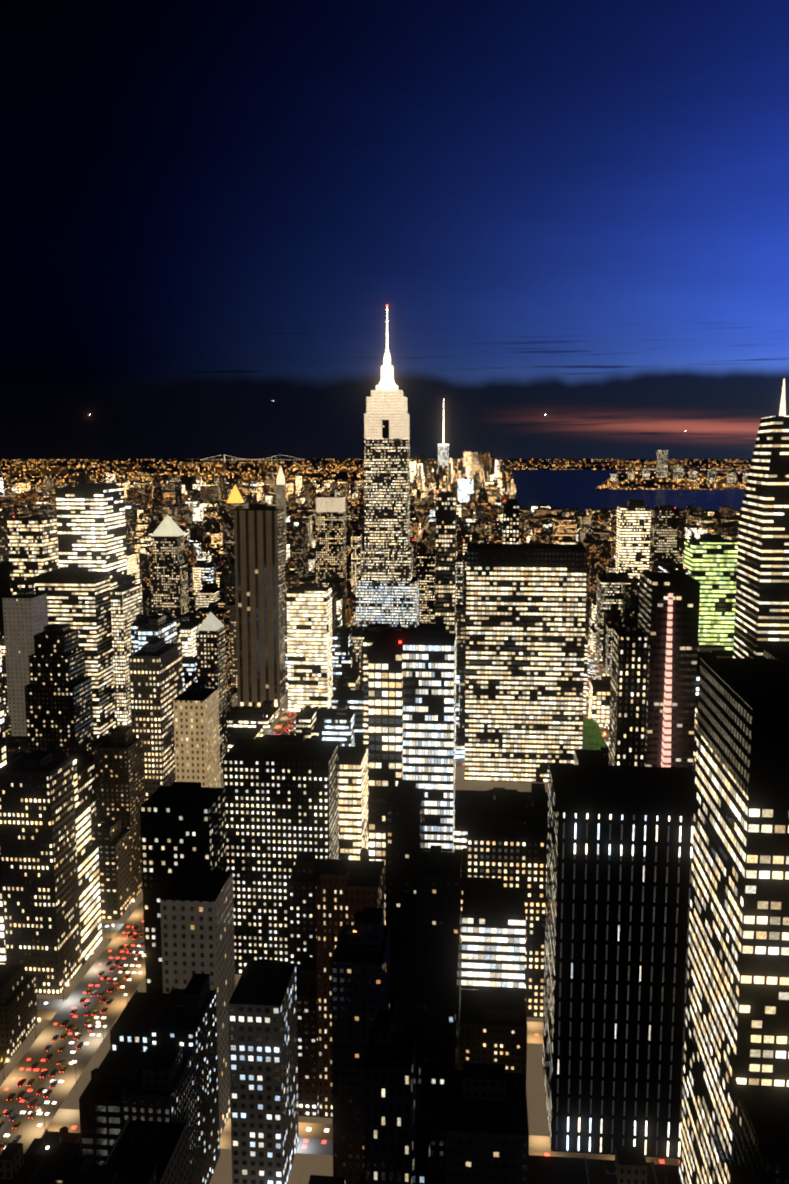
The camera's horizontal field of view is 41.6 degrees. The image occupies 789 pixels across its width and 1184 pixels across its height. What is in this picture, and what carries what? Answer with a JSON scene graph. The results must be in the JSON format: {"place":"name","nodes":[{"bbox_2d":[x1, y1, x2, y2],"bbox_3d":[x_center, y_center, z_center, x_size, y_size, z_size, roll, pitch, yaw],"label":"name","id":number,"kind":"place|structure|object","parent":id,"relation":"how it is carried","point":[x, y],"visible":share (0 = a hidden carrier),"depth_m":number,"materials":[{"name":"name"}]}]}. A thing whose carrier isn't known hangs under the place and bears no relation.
{"place":"outdoors","nodes":[
{"label":"outdoors","id":0,"kind":"place"},
{"bbox_2d":[200,455,303,461],"bbox_3d":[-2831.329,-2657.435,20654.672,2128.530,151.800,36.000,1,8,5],"label":"suspension bridge","id":1,"kind":"structure","parent":0,"point":[249,459],"depth_m":20661.75,"materials":[{"name":"grey"}]},
{"bbox_2d":[0,489,679,1165],"bbox_3d":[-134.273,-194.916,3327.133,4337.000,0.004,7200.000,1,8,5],"label":"roads","id":2,"kind":"structure","parent":0,"point":[316,1137],"depth_m":457.52,"materials":[{"name":"grey asphalt"}]},
{"bbox_2d":[0,659,608,1149],"bbox_3d":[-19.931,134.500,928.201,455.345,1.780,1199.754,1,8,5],"label":"cars","id":3,"kind":"object","parent":2,"relation":"on","point":[44,1073],"visible":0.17,"depth_m":464.86,"materials":[{"name":"paint"}]},
{"bbox_2d":[0,459,751,498],"bbox_3d":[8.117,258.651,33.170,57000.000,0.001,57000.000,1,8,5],"label":"city lights","id":4,"kind":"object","parent":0,"point":[35,472],"depth_m":14770.65,"materials":[{"name":"grey"}]},
{"bbox_2d":[0,523,610,1183],"bbox_3d":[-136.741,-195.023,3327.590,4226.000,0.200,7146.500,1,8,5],"label":"pavements","id":5,"kind":"structure","parent":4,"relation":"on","point":[304,1167],"depth_m":440.32,"materials":[{"name":"grey concrete"}]},
{"bbox_2d":[3,624,602,1124],"bbox_3d":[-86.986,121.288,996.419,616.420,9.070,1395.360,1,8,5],"label":"street lamps","id":6,"kind":"object","parent":5,"relation":"on","point":[123,986],"visible":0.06,"depth_m":477.19,"materials":[{"name":"grey"}]},
{"bbox_2d":[582,718,607,749],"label":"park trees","id":7,"kind":"object","parent":5,"relation":"on","point":[592,739],"visible":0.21,"depth_m":922.64,"materials":[{"name":"green plant"}]},
{"bbox_2d":[356,304,418,627],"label":"skyscraper","id":8,"kind":"structure","parent":4,"relation":"on","point":[387,587],"depth_m":1293.98,"materials":[{"name":"beige stone"}]},
{"bbox_2d":[0,451,788,1183],"bbox_3d":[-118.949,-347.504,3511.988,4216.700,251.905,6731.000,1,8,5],"label":"buildings","id":9,"kind":"structure","parent":4,"relation":"on","point":[418,931],"depth_m":471.96,"materials":[{"name":"black concrete"}]},
{"bbox_2d":[2,379,788,1183],"bbox_3d":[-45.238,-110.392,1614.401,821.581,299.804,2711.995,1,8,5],"label":"skyscrapers","id":10,"kind":"structure","parent":4,"relation":"on","point":[666,999],"depth_m":474.08,"materials":[{"name":"black glass"}]},
{"bbox_2d":[438,398,448,467],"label":"skyscraper","id":11,"kind":"structure","parent":4,"relation":"on","point":[443,454],"depth_m":5854.88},
{"bbox_2d":[0,0,788,458],"label":"sky","id":12,"kind":"structure","parent":0,"point":[574,212],"materials":[{"name":"blue"}]},
{"bbox_2d":[512,469,749,512],"bbox_3d":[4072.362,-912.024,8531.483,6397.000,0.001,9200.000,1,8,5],"label":"water","id":13,"kind":"structure","parent":0,"point":[566,489],"depth_m":6130.42,"materials":[{"name":"blue liquid"}]},
{"bbox_2d":[594,472,746,489],"bbox_3d":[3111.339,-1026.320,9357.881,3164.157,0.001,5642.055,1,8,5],"label":"far shore land","id":14,"kind":"structure","parent":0,"point":[653,482],"depth_m":7891.73,"materials":[{"name":"grey"}]},
{"bbox_2d":[610,450,748,482],"bbox_3d":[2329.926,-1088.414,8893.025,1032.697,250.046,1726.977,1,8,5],"label":"distant buildings","id":15,"kind":"structure","parent":14,"relation":"on","point":[662,464],"depth_m":8968.14,"materials":[{"name":"grey concrete"}]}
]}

